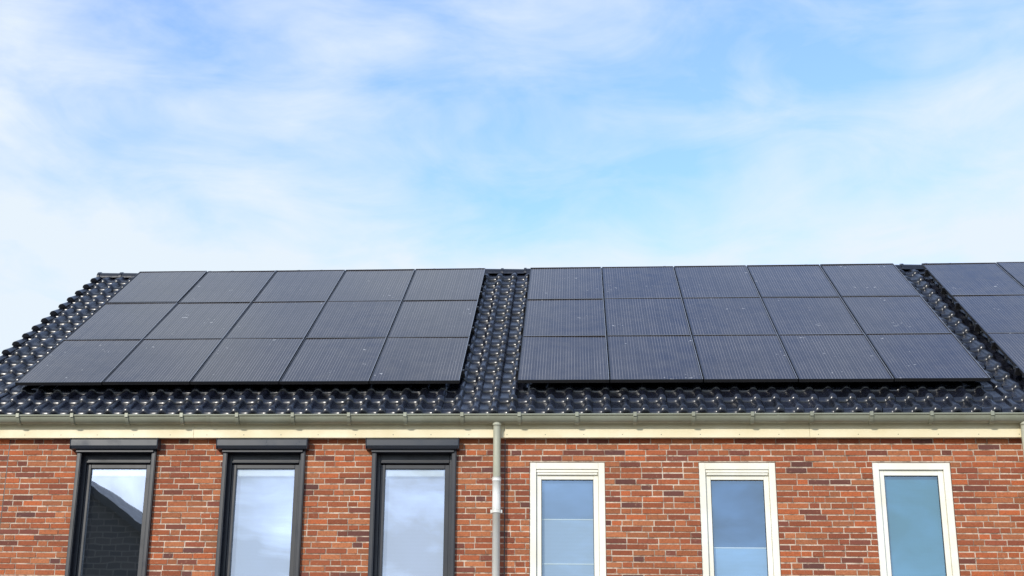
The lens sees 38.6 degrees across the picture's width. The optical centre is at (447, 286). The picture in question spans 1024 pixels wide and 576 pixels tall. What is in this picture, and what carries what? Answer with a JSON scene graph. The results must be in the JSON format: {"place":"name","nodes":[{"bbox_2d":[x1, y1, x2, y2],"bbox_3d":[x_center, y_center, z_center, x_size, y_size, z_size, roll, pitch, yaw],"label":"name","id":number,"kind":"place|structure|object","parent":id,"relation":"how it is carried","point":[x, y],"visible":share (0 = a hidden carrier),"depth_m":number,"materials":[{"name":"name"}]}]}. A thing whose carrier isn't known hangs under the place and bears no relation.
{"place":"outdoors","nodes":[
{"label":"outdoors","id":0,"kind":"place"},
{"bbox_2d":[0,0,1023,355],"label":"sky","id":1,"kind":"structure","parent":0,"point":[136,136],"materials":[{"name":"blue"}]},
{"bbox_3d":[5.930,4.173,14.208,0.094,4.665,0.094,-1,-19,5],"label":"downspout","id":2,"kind":"object","parent":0,"visible":0},
{"bbox_2d":[1020,421,1023,455],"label":"downspout","id":3,"kind":"object","parent":2,"relation":"attached to","point":[1022,429],"visible":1,"depth_m":15.09,"materials":[{"name":"grey plastic"}]},
{"label":"ground","id":4,"kind":"structure","parent":0,"visible":0},
{"bbox_2d":[0,438,1023,575],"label":"mortar wall","id":5,"kind":"structure","parent":4,"relation":"on","point":[611,520],"depth_m":15.43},
{"bbox_2d":[0,423,1020,438],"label":"fascia boards","id":6,"kind":"object","parent":5,"relation":"attached to","point":[642,431],"visible":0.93,"depth_m":15.62,"materials":[{"name":"beige wood"}]},
{"bbox_2d":[16,411,994,424],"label":"gutter brackets","id":7,"kind":"object","parent":6,"relation":"attached to","point":[992,414],"visible":1,"depth_m":15.53,"materials":[{"name":"metal"}]},
{"bbox_2d":[0,412,1023,423],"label":"rain gutter","id":8,"kind":"object","parent":6,"relation":"attached to","point":[962,417],"visible":1,"depth_m":15.53,"materials":[{"name":"metal"}]},
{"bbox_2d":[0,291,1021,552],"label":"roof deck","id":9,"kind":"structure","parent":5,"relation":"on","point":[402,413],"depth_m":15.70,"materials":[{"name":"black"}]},
{"bbox_2d":[0,276,103,361],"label":"verge tiles","id":10,"kind":"object","parent":9,"relation":"attached to","point":[35,328],"visible":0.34,"depth_m":19.52,"materials":[{"name":"black ceramic"}]},
{"bbox_2d":[15,268,486,385],"bbox_3d":[-2.200,0.431,18.813,5.160,2.824,4.154,-1,-19,5],"label":"solar panel array","id":11,"kind":"object","parent":9,"relation":"on","point":[379,326],"visible":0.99,"depth_m":18.31,"materials":[{"name":"black glass"}]},
{"bbox_2d":[0,268,1023,414],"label":"roof tiles front","id":12,"kind":"object","parent":9,"relation":"attached to","point":[488,384],"visible":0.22,"depth_m":16.17,"materials":[{"name":"black ceramic"}]},
{"bbox_2d":[96,264,923,277],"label":"ridge tiles","id":13,"kind":"object","parent":12,"relation":"attached to","point":[519,271],"visible":0.11,"depth_m":21.22,"materials":[{"name":"black ceramic"}]},
{"bbox_2d":[516,263,990,382],"bbox_3d":[3.513,0.374,18.303,5.160,2.820,4.155,-1,-19,5],"label":"solar panel array","id":14,"kind":"object","parent":9,"relation":"on","point":[878,322],"visible":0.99,"depth_m":17.79,"materials":[{"name":"black glass"}]},
{"bbox_2d":[921,262,1023,375],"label":"solar panel array","id":15,"kind":"object","parent":9,"relation":"on","point":[988,298],"visible":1,"depth_m":18.73,"materials":[{"name":"black glass"}]},
{"bbox_2d":[529,462,959,575],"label":"window reveals","id":16,"kind":"structure","parent":5,"relation":"attached to","point":[723,462],"depth_m":15.37,"materials":[{"name":"brick"}]},
{"bbox_2d":[70,453,151,575],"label":"dark window frame","id":17,"kind":"object","parent":16,"relation":"attached to","point":[90,461],"visible":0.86,"depth_m":16.02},
{"bbox_2d":[81,469,145,575],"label":"window glass","id":18,"kind":"object","parent":17,"relation":"attached to","point":[114,524],"visible":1,"depth_m":15.91,"materials":[{"name":"white"}]},
{"bbox_2d":[220,453,300,575],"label":"dark window frame","id":19,"kind":"object","parent":16,"relation":"attached to","point":[236,461],"visible":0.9,"depth_m":15.87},
{"bbox_2d":[230,469,294,575],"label":"window glass","id":20,"kind":"object","parent":19,"relation":"attached to","point":[261,541],"visible":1,"depth_m":15.76,"materials":[{"name":"white"}]},
{"bbox_2d":[373,453,451,575],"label":"dark window frame","id":21,"kind":"object","parent":16,"relation":"attached to","point":[385,461],"visible":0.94,"depth_m":15.72,"materials":[{"name":"black plastic"}]},
{"bbox_2d":[382,469,444,575],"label":"window glass","id":22,"kind":"object","parent":21,"relation":"attached to","point":[413,537],"visible":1,"depth_m":15.62,"materials":[{"name":"white"}]},
{"bbox_2d":[0,439,1023,575],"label":"facing bricks","id":23,"kind":"object","parent":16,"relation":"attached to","point":[636,472],"visible":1,"depth_m":15.45,"materials":[{"name":"red brick"}]},
{"bbox_2d":[65,450,156,575],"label":"screen guides","id":24,"kind":"object","parent":23,"relation":"attached to","point":[74,513],"visible":1,"depth_m":15.78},
{"bbox_2d":[69,438,160,450],"bbox_3d":[-3.652,1.735,16.010,0.986,0.122,0.128,-1,-19,5],"label":"roller screen box","id":25,"kind":"object","parent":23,"relation":"attached to","point":[119,443],"visible":1,"depth_m":15.96,"materials":[{"name":"grey metal"}]},
{"bbox_2d":[76,449,153,452],"bbox_3d":[-3.652,1.812,16.008,0.870,0.029,0.063,-1,-19,5],"label":"screen bottom bar","id":26,"kind":"object","parent":25,"relation":"hanging from","point":[115,450],"visible":1,"depth_m":15.98,"materials":[{"name":"grey metal"}]},
{"bbox_2d":[0,440,505,575],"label":"expansion joints","id":27,"kind":"object","parent":23,"relation":"attached to","point":[504,501],"visible":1,"depth_m":15.58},
{"bbox_2d":[214,450,305,575],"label":"screen guides","id":28,"kind":"object","parent":23,"relation":"attached to","point":[222,508],"visible":1,"depth_m":15.63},
{"bbox_2d":[216,438,309,450],"bbox_3d":[-2.014,1.718,15.864,1.006,0.122,0.128,-1,-19,5],"label":"roller screen box","id":29,"kind":"object","parent":23,"relation":"attached to","point":[262,443],"visible":1,"depth_m":15.81,"materials":[{"name":"grey metal"}]},
{"bbox_2d":[222,449,302,452],"bbox_3d":[-2.014,1.796,15.862,0.890,0.029,0.063,-1,-19,5],"label":"screen bottom bar","id":30,"kind":"object","parent":29,"relation":"hanging from","point":[262,450],"visible":1,"depth_m":15.84,"materials":[{"name":"black metal"}]},
{"bbox_2d":[368,450,456,575],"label":"screen guides","id":31,"kind":"object","parent":23,"relation":"attached to","point":[372,515],"visible":1,"depth_m":15.49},
{"bbox_2d":[365,438,459,450],"bbox_3d":[-0.378,1.702,15.718,1.011,0.122,0.128,-1,-19,5],"label":"roller screen box","id":32,"kind":"object","parent":23,"relation":"attached to","point":[413,443],"visible":1,"depth_m":15.67,"materials":[{"name":"grey metal"}]},
{"bbox_2d":[371,449,453,452],"bbox_3d":[-0.378,1.779,15.717,0.895,0.029,0.063,-1,-19,5],"label":"screen bottom bar","id":33,"kind":"object","parent":32,"relation":"hanging from","point":[411,451],"visible":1,"depth_m":15.69,"materials":[{"name":"black metal"}]},
{"bbox_2d":[490,509,501,513],"bbox_3d":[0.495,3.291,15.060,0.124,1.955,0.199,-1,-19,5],"label":"pipe clamp","id":34,"kind":"object","parent":23,"relation":"attached to","point":[496,510],"visible":0.92,"depth_m":15.29,"materials":[{"name":"white plastic"}]},
{"bbox_2d":[530,463,605,575],"bbox_3d":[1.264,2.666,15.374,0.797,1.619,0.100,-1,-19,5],"label":"white window frame","id":35,"kind":"object","parent":16,"relation":"attached to","point":[595,472],"visible":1,"depth_m":15.47,"materials":[{"name":"white plastic"}]},
{"bbox_2d":[542,481,592,518],"bbox_3d":[1.278,2.280,15.564,0.593,0.410,0.012,-1,-19,5],"label":"window glass","id":36,"kind":"object","parent":35,"relation":"attached to","point":[567,499],"visible":1,"depth_m":15.56,"materials":[{"name":"clear glass"}]},
{"bbox_2d":[542,519,592,519],"bbox_3d":[1.273,2.480,15.495,0.593,0.012,0.020,-1,-19,5],"label":"blind rail","id":37,"kind":"object","parent":35,"relation":"attached to","point":[567,519],"visible":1,"depth_m":15.49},
{"bbox_2d":[542,520,593,563],"bbox_3d":[1.269,2.703,15.420,0.593,0.458,0.012,-1,-19,5],"label":"pleated blind","id":38,"kind":"object","parent":37,"relation":"hanging from","point":[567,541],"visible":1,"depth_m":15.41,"materials":[{"name":"fabric"}]},
{"bbox_2d":[541,480,594,575],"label":"glazing bead","id":39,"kind":"object","parent":35,"relation":"attached to","point":[541,509],"visible":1,"depth_m":15.48,"materials":[{"name":"white plastic"}]},
{"bbox_2d":[542,563,593,564],"bbox_3d":[1.264,2.925,15.344,0.593,0.012,0.020,-1,-19,5],"label":"blind rail","id":40,"kind":"object","parent":35,"relation":"attached to","point":[563,564],"visible":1,"depth_m":15.34,"materials":[{"name":"white metal"}]},
{"bbox_2d":[542,565,593,575],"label":"pleated blind","id":41,"kind":"object","parent":40,"relation":"hanging from","point":[567,570],"visible":1,"depth_m":15.32,"materials":[{"name":"fabric"}]},
{"bbox_2d":[698,463,780,575],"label":"white window frame","id":42,"kind":"object","parent":16,"relation":"attached to","point":[709,472],"visible":1,"depth_m":15.31,"materials":[{"name":"white plastic"}]},
{"bbox_2d":[711,481,765,547],"bbox_3d":[3.056,2.400,15.359,0.594,0.700,0.012,-1,-19,5],"label":"window glass","id":43,"kind":"object","parent":42,"relation":"attached to","point":[738,515],"visible":1,"depth_m":15.35,"materials":[{"name":"clear glass"}]},
{"bbox_2d":[711,480,767,575],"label":"glazing bead","id":44,"kind":"object","parent":42,"relation":"attached to","point":[764,512],"visible":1,"depth_m":15.31,"materials":[{"name":"white plastic"}]},
{"bbox_2d":[714,547,765,548],"bbox_3d":[3.049,2.737,15.243,0.594,0.012,0.020,-1,-19,5],"label":"blind rail","id":45,"kind":"object","parent":42,"relation":"attached to","point":[740,547],"visible":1,"depth_m":15.23,"materials":[{"name":"white metal"}]},
{"bbox_2d":[714,548,767,575],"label":"pleated blind","id":46,"kind":"object","parent":45,"relation":"hanging from","point":[740,562],"visible":1,"depth_m":15.19,"materials":[{"name":"fabric"}]},
{"bbox_2d":[872,463,959,575],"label":"white window frame","id":47,"kind":"object","parent":16,"relation":"attached to","point":[941,471],"visible":1,"depth_m":15.14,"materials":[{"name":"white plastic"}]},
{"bbox_2d":[884,477,945,575],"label":"window glass","id":48,"kind":"object","parent":47,"relation":"attached to","point":[915,528],"visible":1,"depth_m":15.15,"materials":[{"name":"blue glass"}]},
{"bbox_2d":[884,476,946,575],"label":"glazing bead","id":49,"kind":"object","parent":47,"relation":"attached to","point":[940,510],"visible":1,"depth_m":15.16,"materials":[{"name":"white plastic"}]},
{"bbox_3d":[2.828,6.494,13.669,17.120,0.205,0.348,-1,-19,5],"label":"garden strip","id":50,"kind":"object","parent":4,"relation":"on","visible":0},
{"bbox_2d":[492,476,500,575],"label":"downspout","id":51,"kind":"object","parent":50,"relation":"on","point":[496,492],"visible":1,"depth_m":15.25,"materials":[{"name":"grey plastic"}]},
{"bbox_2d":[493,422,500,475],"bbox_3d":[0.521,1.734,15.527,0.096,0.602,0.108,-1,-19,5],"label":"downspout","id":52,"kind":"object","parent":51,"relation":"attached to","point":[496,446],"visible":1,"depth_m":15.51,"materials":[{"name":"white plastic"}]}
]}

